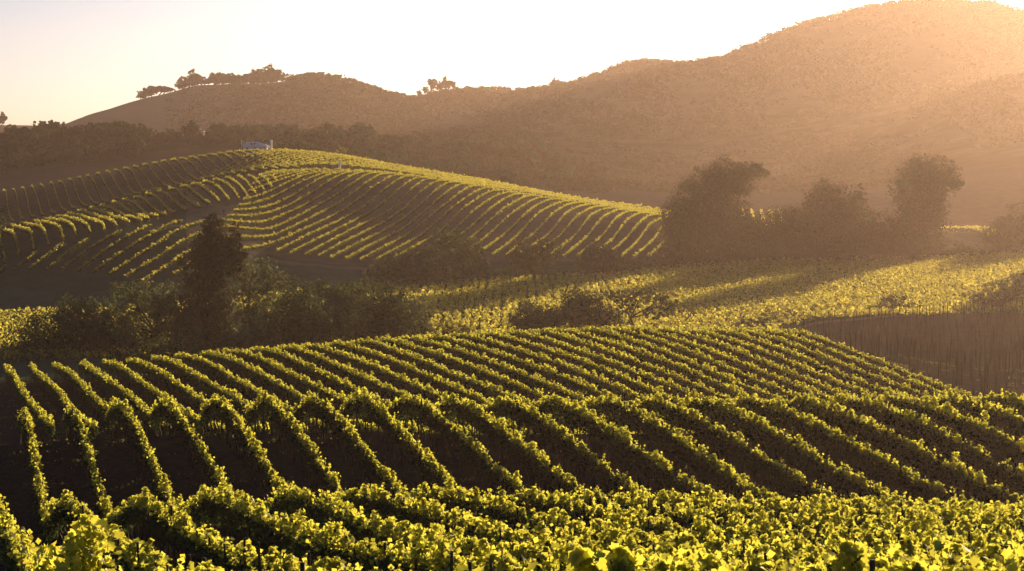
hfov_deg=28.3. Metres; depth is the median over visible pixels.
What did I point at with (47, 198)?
vine hedge
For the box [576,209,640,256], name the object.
vine hedge
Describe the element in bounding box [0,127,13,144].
oak tree
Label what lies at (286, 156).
vine hedge
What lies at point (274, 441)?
ground weeds
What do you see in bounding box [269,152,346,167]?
vine hedge
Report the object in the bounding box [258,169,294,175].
vine hedge
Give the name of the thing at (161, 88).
oak tree
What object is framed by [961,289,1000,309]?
bush
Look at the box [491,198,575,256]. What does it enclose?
vine hedge
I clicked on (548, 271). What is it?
bush
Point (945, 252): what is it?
bush
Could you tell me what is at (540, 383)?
vine hedge
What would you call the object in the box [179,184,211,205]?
vine hedge
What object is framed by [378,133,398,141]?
oak tree
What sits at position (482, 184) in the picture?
vine hedge
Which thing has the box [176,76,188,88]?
oak tree
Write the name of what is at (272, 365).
vine hedge
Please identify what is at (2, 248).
vine hedge
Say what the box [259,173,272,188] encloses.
vine hedge
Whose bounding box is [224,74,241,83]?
oak tree
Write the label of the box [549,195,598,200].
vine hedge
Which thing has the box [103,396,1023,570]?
vine hedge
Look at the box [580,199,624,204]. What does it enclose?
vine hedge
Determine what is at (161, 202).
vine hedge
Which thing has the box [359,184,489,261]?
vine hedge
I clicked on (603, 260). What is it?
bush
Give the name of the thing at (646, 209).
vine hedge
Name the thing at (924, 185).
broadleaf tree
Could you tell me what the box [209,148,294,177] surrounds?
vine hedge
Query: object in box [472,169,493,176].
oak tree
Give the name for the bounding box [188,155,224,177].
vine hedge
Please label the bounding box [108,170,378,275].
vine hedge
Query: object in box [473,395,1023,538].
vine hedge
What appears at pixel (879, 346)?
grape stake
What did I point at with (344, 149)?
bush
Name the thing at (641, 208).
vine hedge
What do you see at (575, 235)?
vine hedge
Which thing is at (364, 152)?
oak tree
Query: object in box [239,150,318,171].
vine hedge
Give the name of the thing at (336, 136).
oak tree
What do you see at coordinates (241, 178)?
vine hedge
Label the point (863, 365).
vine hedge
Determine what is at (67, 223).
vine hedge
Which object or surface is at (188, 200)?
vine hedge
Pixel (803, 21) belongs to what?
oak tree
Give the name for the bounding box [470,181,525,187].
vine hedge
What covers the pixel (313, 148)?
oak tree
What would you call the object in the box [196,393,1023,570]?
vine hedge
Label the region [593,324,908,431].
vine hedge
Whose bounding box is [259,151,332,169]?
vine hedge
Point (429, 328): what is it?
broadleaf tree
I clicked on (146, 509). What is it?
vine hedge
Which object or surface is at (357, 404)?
vine hedge
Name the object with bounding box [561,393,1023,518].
vine hedge
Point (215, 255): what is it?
tall tree
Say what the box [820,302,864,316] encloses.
bush
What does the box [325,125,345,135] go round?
oak tree
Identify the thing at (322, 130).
oak tree
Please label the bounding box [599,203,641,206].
vine hedge
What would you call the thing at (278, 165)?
vine hedge
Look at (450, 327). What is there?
bush
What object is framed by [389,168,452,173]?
vine hedge
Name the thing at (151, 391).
vine hedge
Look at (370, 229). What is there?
vine hedge
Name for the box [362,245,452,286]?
broadleaf tree
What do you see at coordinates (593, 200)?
vine hedge
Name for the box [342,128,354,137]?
oak tree
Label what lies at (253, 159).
vine hedge
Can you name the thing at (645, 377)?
vine hedge
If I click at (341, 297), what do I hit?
broadleaf tree
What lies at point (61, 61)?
sky
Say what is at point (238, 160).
vine hedge
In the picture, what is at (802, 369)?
vine hedge
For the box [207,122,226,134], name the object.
oak tree
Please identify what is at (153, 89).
oak tree
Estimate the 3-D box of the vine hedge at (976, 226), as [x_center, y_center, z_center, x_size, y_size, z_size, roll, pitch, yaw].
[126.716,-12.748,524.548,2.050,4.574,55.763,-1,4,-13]
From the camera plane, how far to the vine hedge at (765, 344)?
170.53 m
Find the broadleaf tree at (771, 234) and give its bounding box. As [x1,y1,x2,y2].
[716,204,817,262]
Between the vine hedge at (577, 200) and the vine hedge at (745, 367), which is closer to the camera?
the vine hedge at (745, 367)
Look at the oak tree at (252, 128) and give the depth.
820.74 m
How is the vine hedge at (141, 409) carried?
on the ground
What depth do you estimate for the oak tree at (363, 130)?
777.60 m
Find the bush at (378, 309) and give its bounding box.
[335,282,428,341]
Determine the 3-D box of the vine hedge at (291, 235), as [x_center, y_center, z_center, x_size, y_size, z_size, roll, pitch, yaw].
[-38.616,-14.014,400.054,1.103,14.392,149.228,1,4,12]
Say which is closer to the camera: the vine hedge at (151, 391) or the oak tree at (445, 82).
the vine hedge at (151, 391)
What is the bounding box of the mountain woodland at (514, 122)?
[164,0,1023,141]
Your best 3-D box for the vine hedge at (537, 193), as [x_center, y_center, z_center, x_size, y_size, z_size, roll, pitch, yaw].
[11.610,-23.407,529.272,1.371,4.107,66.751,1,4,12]
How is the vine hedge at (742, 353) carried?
on the ground
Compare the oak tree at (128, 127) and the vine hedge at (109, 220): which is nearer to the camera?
the vine hedge at (109, 220)
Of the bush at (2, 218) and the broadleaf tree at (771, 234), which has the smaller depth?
the bush at (2, 218)
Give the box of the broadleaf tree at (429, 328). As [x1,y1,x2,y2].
[390,293,436,335]
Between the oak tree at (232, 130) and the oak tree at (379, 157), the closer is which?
the oak tree at (379, 157)
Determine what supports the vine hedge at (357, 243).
on the ground
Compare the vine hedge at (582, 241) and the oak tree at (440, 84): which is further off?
the oak tree at (440, 84)
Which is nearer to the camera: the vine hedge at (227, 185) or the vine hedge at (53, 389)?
the vine hedge at (53, 389)
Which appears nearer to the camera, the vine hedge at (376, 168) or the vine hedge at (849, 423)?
the vine hedge at (849, 423)
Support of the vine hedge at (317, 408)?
on the ground
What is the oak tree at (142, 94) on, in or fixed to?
on the ground
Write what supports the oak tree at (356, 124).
on the ground
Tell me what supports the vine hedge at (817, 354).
on the ground
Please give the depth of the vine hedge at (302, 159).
517.25 m
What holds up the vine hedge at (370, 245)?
on the ground
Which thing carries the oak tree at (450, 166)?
on the ground
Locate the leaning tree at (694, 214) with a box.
[656,152,769,262]
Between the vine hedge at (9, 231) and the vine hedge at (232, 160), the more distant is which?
the vine hedge at (232, 160)
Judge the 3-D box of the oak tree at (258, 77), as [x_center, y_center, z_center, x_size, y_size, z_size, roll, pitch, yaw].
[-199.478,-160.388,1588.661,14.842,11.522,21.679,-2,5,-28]
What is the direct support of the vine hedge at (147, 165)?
on the ground
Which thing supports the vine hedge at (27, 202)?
on the ground
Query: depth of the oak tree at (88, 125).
848.43 m
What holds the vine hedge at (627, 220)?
on the ground
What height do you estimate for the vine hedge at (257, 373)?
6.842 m
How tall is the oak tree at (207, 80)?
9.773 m
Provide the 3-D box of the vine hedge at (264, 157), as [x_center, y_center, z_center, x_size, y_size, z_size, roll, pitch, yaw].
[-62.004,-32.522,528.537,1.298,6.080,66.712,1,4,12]
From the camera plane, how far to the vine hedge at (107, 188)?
520.62 m
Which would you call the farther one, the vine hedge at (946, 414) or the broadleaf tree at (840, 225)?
the broadleaf tree at (840, 225)
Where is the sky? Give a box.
[0,0,1023,125]
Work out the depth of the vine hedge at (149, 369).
158.44 m
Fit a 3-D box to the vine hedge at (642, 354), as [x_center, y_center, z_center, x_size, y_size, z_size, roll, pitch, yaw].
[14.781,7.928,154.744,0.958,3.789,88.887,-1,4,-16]
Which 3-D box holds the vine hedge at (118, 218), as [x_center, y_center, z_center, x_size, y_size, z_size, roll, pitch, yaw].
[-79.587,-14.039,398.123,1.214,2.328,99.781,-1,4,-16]
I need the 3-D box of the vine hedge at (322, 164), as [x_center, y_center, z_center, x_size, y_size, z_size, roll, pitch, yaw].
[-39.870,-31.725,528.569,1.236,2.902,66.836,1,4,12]
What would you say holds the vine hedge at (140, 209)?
on the ground
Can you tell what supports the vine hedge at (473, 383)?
on the ground
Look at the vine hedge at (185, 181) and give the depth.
520.07 m
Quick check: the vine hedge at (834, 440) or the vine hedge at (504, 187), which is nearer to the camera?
the vine hedge at (834, 440)
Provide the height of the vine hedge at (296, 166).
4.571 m
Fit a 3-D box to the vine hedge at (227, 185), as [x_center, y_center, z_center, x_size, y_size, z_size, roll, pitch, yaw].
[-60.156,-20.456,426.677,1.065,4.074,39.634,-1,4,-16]
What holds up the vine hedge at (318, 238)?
on the ground
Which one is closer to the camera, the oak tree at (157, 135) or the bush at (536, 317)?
the bush at (536, 317)
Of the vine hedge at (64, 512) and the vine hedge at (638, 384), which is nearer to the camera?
the vine hedge at (64, 512)
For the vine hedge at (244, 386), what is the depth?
159.06 m
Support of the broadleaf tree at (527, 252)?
on the ground
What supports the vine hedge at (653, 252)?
on the ground
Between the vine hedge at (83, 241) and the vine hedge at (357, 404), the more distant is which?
the vine hedge at (83, 241)
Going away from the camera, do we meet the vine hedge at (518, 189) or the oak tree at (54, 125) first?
the vine hedge at (518, 189)
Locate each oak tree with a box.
[0,111,7,126]
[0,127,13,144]
[6,124,21,136]
[14,127,34,134]
[25,123,47,134]
[33,119,64,128]
[35,128,50,139]
[66,126,87,136]
[83,122,105,131]
[83,123,105,130]
[112,120,129,128]
[118,125,138,138]
[121,123,136,138]
[125,137,147,157]
[128,123,153,137]
[136,95,146,98]
[137,91,154,96]
[143,86,159,96]
[148,85,171,94]
[152,132,167,137]
[156,86,170,93]
[162,131,184,141]
[166,128,175,134]
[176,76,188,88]
[181,119,201,136]
[187,68,202,82]
[187,77,206,85]
[200,76,223,84]
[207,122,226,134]
[209,72,224,84]
[209,129,224,135]
[221,125,237,138]
[222,72,234,83]
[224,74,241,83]
[232,124,260,133]
[241,70,257,80]
[242,74,259,83]
[250,74,266,82]
[253,67,267,81]
[260,123,289,130]
[263,70,284,82]
[264,63,288,81]
[264,139,280,149]
[275,126,301,140]
[277,142,314,150]
[281,123,303,131]
[281,142,322,150]
[297,140,324,151]
[308,125,331,137]
[309,72,324,75]
[319,122,337,129]
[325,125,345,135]
[328,130,343,141]
[333,74,345,79]
[335,151,360,156]
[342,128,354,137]
[350,122,376,136]
[351,146,376,157]
[353,124,376,139]
[368,148,401,158]
[372,152,389,162]
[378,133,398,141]
[421,86,429,93]
[424,160,458,173]
[427,78,438,91]
[434,80,442,89]
[441,76,454,88]
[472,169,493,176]
[482,169,518,182]
[498,167,524,183]
[794,20,810,24]
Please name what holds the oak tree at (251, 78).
on the ground
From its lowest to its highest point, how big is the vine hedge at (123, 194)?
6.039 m
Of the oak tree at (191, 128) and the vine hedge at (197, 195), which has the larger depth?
the oak tree at (191, 128)
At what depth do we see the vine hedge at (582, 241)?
425.06 m
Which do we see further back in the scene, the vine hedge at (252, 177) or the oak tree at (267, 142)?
the oak tree at (267, 142)
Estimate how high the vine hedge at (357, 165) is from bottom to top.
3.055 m
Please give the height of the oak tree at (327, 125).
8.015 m
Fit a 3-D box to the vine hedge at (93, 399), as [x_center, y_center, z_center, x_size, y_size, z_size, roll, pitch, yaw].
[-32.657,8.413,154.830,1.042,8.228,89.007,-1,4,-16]
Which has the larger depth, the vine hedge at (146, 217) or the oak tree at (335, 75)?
the oak tree at (335, 75)
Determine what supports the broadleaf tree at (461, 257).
on the ground
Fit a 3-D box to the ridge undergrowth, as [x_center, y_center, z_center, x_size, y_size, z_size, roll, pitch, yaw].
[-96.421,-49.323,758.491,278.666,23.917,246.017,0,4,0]
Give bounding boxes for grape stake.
[878,333,879,356]
[980,372,981,394]
[1010,371,1011,392]
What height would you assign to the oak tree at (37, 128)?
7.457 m
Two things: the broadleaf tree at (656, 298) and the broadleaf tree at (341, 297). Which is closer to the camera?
the broadleaf tree at (341, 297)
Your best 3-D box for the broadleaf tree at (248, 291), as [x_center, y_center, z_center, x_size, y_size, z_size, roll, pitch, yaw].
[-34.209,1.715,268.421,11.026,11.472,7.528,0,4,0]
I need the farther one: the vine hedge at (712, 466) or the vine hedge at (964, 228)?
the vine hedge at (964, 228)
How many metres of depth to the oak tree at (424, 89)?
1585.21 m
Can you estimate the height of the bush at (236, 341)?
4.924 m
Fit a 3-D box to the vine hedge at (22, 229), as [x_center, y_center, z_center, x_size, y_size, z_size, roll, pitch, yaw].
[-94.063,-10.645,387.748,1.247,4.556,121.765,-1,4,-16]
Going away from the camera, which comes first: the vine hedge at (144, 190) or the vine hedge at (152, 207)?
the vine hedge at (152, 207)
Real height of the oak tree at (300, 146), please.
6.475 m
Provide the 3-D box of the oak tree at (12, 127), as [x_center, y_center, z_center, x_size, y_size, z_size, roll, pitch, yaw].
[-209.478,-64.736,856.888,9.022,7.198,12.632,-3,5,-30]
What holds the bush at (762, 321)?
on the ground
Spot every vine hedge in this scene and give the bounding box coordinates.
[0,167,307,271]
[0,226,20,257]
[0,235,5,263]
[0,494,123,570]
[3,189,13,222]
[3,364,55,441]
[8,223,34,250]
[11,188,24,220]
[13,167,317,270]
[15,407,644,570]
[19,221,49,246]
[21,186,34,217]
[27,361,99,438]
[29,167,327,271]
[30,184,44,216]
[32,218,64,241]
[39,183,55,214]
[42,215,77,238]
[46,167,340,269]
[49,181,66,212]
[49,361,142,438]
[54,214,91,234]
[58,180,77,209]
[60,168,348,270]
[61,404,767,570]
[66,211,105,231]
[68,178,87,207]
[75,359,177,436]
[76,209,117,226]
[77,176,98,205]
[78,169,358,271]
[86,174,108,202]
[88,205,130,224]
[94,169,371,272]
[96,172,118,200]
[99,203,141,222]
[101,358,225,433]
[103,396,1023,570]
[105,170,129,197]
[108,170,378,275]
[111,200,149,220]
[113,168,140,195]
[122,197,158,218]
[123,167,150,192]
[123,170,388,278]
[125,357,270,433]
[133,165,161,190]
[133,195,166,217]
[140,172,402,281]
[142,163,172,187]
[144,191,174,214]
[149,393,1023,570]
[151,161,181,185]
[151,354,307,432]
[156,189,187,211]
[160,159,192,183]
[168,186,200,208]
[170,158,203,181]
[172,173,414,275]
[173,352,351,432]
[179,157,214,179]
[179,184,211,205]
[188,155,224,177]
[190,182,220,202]
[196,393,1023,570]
[197,154,234,174]
[198,349,382,431]
[201,148,286,179]
[202,178,229,200]
[206,153,246,173]
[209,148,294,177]
[212,177,239,200]
[216,151,256,171]
[222,149,303,175]
[222,347,433,433]
[224,176,248,196]
[225,150,267,170]
[230,149,307,173]
[234,149,277,169]
[236,174,256,194]
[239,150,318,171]
[241,390,1023,568]
[244,149,288,168]
[247,173,264,190]
[248,346,480,434]
[251,150,321,169]
[253,149,298,168]
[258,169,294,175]
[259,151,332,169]
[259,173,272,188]
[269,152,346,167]
[274,343,524,434]
[276,174,424,252]
[279,153,353,167]
[288,176,436,254]
[289,154,363,166]
[291,390,1023,568]
[299,156,375,166]
[299,342,537,433]
[304,177,446,256]
[309,157,377,166]
[317,179,458,257]
[319,158,392,166]
[323,339,589,433]
[329,180,465,259]
[330,160,401,166]
[336,387,1023,558]
[341,162,409,167]
[345,182,477,260]
[347,336,587,433]
[348,163,415,168]
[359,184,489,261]
[360,164,427,169]
[370,165,437,171]
[371,334,641,433]
[375,186,499,261]
[379,166,446,172]
[381,393,1023,549]
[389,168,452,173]
[394,188,511,258]
[397,334,683,433]
[399,169,464,175]
[410,171,470,176]
[418,191,521,252]
[419,173,479,178]
[421,331,694,433]
[424,390,1023,541]
[429,175,489,179]
[429,192,532,256]
[439,175,497,181]
[445,331,729,433]
[449,178,508,183]
[453,193,542,251]
[459,180,516,184]
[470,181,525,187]
[471,195,554,248]
[473,329,741,433]
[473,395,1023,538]
[481,183,534,188]
[483,197,565,251]
[490,184,543,190]
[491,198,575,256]
[495,327,782,431]
[500,186,552,192]
[505,200,586,256]
[509,188,561,193]
[514,392,1023,523]
[519,189,569,195]
[520,203,597,251]
[520,327,791,432]
[530,191,579,197]
[534,204,607,256]
[539,192,589,198]
[548,326,833,429]
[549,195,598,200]
[551,206,618,255]
[560,195,606,201]
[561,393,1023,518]
[562,208,628,257]
[569,197,614,202]
[569,325,879,430]
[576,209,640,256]
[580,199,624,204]
[589,200,632,205]
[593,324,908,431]
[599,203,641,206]
[599,211,651,251]
[604,391,1023,515]
[609,205,650,207]
[611,213,660,249]
[619,215,667,256]
[620,206,659,209]
[625,325,884,425]
[630,208,665,210]
[632,220,672,258]
[640,325,943,426]
[646,232,674,258]
[659,392,1000,508]
[669,325,995,429]
[691,325,1008,429]
[703,393,1006,508]
[720,326,950,404]
[743,327,1022,417]
[749,391,1023,504]
[761,326,986,399]
[792,391,1023,495]
[833,391,1023,474]
[882,388,1023,440]
[934,388,1023,430]
[941,225,995,240]
[953,225,995,234]
[981,393,1023,429]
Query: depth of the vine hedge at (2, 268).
449.33 m
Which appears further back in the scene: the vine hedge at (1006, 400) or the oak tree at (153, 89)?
the oak tree at (153, 89)
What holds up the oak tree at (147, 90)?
on the ground
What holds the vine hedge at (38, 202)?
on the ground
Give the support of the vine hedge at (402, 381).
on the ground
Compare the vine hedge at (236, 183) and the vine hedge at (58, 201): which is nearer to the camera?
the vine hedge at (236, 183)
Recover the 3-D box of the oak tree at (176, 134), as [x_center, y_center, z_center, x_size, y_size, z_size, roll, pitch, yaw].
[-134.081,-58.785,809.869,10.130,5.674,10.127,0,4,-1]
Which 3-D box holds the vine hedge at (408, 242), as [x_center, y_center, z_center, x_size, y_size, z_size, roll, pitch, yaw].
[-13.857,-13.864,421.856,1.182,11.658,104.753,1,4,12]
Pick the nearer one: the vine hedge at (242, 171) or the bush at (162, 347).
the bush at (162, 347)
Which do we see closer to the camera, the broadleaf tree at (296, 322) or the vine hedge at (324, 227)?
the broadleaf tree at (296, 322)
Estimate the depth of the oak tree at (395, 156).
680.66 m
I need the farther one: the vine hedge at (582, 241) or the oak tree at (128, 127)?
the oak tree at (128, 127)
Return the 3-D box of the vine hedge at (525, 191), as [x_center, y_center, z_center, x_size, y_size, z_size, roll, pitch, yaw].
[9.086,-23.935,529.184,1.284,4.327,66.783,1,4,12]
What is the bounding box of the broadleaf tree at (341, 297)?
[302,277,380,340]
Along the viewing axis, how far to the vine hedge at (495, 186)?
525.14 m
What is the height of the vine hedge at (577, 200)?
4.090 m
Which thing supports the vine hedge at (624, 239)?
on the ground
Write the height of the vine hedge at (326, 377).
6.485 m
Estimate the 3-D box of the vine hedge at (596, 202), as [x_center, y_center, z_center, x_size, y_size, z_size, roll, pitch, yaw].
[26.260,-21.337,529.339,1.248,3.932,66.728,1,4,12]
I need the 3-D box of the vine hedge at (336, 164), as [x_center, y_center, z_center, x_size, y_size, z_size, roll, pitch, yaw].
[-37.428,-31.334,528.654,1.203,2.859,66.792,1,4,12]
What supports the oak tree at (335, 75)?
on the ground
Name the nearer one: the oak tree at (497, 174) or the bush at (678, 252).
the bush at (678, 252)
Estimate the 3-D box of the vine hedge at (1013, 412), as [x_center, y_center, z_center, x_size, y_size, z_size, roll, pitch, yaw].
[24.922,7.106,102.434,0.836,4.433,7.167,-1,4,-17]
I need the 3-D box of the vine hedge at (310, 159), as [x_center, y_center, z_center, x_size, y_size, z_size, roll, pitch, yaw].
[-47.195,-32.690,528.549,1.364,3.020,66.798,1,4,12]
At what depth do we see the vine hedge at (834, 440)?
88.55 m
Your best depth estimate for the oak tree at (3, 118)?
1569.62 m
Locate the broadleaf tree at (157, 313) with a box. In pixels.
[100,276,186,343]
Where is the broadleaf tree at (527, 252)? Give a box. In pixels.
[501,235,562,276]
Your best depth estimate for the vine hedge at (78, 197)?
517.86 m
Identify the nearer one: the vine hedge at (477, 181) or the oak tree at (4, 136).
the vine hedge at (477, 181)
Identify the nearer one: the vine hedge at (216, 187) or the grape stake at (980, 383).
the grape stake at (980, 383)
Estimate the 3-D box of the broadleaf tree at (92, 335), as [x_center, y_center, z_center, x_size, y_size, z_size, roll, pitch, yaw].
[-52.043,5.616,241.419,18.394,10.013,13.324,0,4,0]
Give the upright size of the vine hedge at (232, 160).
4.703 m
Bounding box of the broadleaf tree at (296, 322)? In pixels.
[239,274,346,356]
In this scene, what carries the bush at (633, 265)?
on the ground
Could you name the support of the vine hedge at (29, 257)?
on the ground
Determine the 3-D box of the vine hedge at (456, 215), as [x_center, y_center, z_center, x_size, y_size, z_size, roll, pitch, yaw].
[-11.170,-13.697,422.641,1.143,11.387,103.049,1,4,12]
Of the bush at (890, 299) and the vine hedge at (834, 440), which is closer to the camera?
the vine hedge at (834, 440)
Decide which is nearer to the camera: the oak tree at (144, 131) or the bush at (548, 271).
the bush at (548, 271)
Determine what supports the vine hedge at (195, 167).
on the ground
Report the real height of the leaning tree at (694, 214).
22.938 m
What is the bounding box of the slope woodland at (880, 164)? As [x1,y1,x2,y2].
[581,71,1023,193]
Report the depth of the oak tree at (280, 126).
866.72 m
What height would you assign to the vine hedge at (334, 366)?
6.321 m
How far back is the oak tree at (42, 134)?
803.88 m
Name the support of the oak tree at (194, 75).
on the ground
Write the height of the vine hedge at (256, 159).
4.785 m
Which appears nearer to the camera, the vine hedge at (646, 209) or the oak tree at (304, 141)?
the vine hedge at (646, 209)
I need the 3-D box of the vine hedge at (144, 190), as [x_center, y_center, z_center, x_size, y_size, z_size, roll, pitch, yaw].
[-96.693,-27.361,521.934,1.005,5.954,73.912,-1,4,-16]
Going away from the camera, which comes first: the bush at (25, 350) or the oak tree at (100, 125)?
the bush at (25, 350)
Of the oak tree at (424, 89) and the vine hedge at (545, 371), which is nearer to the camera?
the vine hedge at (545, 371)
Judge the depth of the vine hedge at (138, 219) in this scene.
393.20 m
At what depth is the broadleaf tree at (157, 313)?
251.54 m
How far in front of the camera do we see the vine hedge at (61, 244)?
424.26 m
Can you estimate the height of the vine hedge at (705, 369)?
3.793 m
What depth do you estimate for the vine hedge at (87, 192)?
519.40 m
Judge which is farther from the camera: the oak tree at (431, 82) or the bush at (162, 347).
the oak tree at (431, 82)
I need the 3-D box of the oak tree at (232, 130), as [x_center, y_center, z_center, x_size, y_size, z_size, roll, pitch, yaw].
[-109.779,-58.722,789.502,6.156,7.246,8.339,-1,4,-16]
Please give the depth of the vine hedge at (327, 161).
519.19 m
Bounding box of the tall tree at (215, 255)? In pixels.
[163,210,250,349]
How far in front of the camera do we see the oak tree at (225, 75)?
1587.05 m
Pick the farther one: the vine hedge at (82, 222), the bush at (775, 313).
the vine hedge at (82, 222)
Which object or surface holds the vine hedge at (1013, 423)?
on the ground
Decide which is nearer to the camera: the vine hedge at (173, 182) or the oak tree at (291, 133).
the vine hedge at (173, 182)
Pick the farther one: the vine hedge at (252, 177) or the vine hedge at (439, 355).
the vine hedge at (252, 177)
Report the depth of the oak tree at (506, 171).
642.18 m
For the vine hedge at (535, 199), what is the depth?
428.36 m
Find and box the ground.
[0,0,1023,570]
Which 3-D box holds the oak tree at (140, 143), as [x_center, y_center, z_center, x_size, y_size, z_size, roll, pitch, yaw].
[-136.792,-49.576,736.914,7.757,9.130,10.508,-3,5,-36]
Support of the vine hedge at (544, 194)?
on the ground
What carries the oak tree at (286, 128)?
on the ground
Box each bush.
[0,207,8,234]
[6,347,57,362]
[108,331,216,362]
[208,325,284,361]
[335,282,428,341]
[336,145,348,152]
[433,320,471,335]
[493,267,583,278]
[506,297,563,330]
[545,286,629,328]
[572,239,628,274]
[623,257,679,268]
[654,235,716,266]
[731,308,783,329]
[763,308,814,322]
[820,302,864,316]
[829,208,922,260]
[854,238,985,261]
[856,293,921,315]
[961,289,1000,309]
[972,201,1023,254]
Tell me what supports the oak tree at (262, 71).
on the ground
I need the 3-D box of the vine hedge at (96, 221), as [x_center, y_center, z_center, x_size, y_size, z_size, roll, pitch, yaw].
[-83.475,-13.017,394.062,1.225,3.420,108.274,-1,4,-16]
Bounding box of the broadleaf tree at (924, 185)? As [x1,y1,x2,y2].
[878,151,964,256]
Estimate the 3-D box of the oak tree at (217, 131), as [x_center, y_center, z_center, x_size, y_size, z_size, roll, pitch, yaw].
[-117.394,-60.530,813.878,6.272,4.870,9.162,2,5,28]
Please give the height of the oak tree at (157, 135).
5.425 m
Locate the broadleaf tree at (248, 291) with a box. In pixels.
[224,255,291,330]
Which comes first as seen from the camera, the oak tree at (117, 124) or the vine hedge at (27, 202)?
the vine hedge at (27, 202)
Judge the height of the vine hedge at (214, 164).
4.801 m
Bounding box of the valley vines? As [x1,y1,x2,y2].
[0,251,1023,360]
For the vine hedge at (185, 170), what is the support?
on the ground
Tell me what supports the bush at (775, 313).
on the ground
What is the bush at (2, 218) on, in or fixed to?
on the ground
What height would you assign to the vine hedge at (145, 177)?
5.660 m
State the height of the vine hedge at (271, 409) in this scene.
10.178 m
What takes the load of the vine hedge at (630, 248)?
on the ground
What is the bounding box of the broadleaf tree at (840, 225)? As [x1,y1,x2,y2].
[781,176,874,260]
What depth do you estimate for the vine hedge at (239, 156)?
528.08 m
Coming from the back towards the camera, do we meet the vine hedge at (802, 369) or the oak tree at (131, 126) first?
the oak tree at (131, 126)
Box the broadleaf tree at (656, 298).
[601,286,677,325]
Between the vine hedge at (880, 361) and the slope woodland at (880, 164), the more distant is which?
the slope woodland at (880, 164)
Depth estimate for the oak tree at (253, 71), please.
1590.70 m
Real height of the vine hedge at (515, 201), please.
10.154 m
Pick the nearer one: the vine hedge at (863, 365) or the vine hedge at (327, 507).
the vine hedge at (327, 507)
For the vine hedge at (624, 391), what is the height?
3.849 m
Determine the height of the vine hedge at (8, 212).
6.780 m
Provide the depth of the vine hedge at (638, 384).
161.29 m
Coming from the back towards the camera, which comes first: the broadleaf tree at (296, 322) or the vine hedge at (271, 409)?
the broadleaf tree at (296, 322)
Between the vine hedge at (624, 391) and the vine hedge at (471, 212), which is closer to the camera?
the vine hedge at (624, 391)
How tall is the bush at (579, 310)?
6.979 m
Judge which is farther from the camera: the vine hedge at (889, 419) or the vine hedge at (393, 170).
the vine hedge at (393, 170)
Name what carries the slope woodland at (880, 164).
on the ground
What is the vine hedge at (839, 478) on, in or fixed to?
on the ground
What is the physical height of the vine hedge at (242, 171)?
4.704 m
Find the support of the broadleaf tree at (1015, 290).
on the ground
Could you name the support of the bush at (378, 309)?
on the ground
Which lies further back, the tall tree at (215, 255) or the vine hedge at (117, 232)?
the vine hedge at (117, 232)
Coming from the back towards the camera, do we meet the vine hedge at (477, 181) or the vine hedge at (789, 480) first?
the vine hedge at (477, 181)
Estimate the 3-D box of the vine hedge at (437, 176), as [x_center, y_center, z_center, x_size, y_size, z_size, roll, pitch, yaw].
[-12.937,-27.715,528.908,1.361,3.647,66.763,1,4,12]
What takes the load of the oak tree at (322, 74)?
on the ground
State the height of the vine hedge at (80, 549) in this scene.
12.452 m
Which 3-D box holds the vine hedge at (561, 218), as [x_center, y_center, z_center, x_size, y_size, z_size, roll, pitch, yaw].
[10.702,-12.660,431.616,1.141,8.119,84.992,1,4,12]
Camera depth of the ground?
418.08 m
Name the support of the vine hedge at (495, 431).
on the ground
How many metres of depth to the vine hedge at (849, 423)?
87.97 m
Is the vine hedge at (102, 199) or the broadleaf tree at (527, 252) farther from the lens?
the vine hedge at (102, 199)
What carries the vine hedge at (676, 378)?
on the ground
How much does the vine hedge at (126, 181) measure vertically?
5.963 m
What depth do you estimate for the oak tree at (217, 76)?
1578.29 m
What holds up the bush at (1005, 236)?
on the ground
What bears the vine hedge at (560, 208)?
on the ground
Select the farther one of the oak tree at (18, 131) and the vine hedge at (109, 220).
the oak tree at (18, 131)
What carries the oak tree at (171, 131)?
on the ground
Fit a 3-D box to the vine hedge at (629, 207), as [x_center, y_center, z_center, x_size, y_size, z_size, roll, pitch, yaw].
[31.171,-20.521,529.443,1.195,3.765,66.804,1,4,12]
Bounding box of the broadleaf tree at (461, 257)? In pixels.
[412,225,492,283]
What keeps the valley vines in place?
on the ground
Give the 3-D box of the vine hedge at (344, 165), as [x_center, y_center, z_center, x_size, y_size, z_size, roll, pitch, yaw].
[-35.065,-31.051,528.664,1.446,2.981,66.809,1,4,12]
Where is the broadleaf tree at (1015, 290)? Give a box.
[977,270,1023,307]
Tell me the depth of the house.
570.85 m
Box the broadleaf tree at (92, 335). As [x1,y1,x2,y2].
[0,292,141,356]
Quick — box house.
[242,140,271,153]
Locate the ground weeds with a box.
[0,345,1023,547]
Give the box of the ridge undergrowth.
[0,123,615,193]
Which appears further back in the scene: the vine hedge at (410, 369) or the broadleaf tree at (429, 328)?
the broadleaf tree at (429, 328)
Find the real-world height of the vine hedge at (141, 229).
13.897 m
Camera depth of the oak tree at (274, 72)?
1578.51 m
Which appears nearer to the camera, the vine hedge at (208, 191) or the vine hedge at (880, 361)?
the vine hedge at (880, 361)
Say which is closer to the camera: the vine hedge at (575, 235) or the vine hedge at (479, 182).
the vine hedge at (575, 235)
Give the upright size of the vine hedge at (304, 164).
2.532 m
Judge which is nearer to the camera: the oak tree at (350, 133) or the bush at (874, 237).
the bush at (874, 237)
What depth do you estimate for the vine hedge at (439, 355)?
160.49 m
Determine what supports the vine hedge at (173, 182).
on the ground
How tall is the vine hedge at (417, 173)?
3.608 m
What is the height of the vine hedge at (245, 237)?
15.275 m
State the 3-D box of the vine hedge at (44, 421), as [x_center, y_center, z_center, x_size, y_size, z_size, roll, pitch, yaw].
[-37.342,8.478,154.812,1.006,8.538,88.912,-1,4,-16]
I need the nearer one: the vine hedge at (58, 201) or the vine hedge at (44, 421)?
the vine hedge at (44, 421)
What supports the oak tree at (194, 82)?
on the ground
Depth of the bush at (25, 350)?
232.87 m

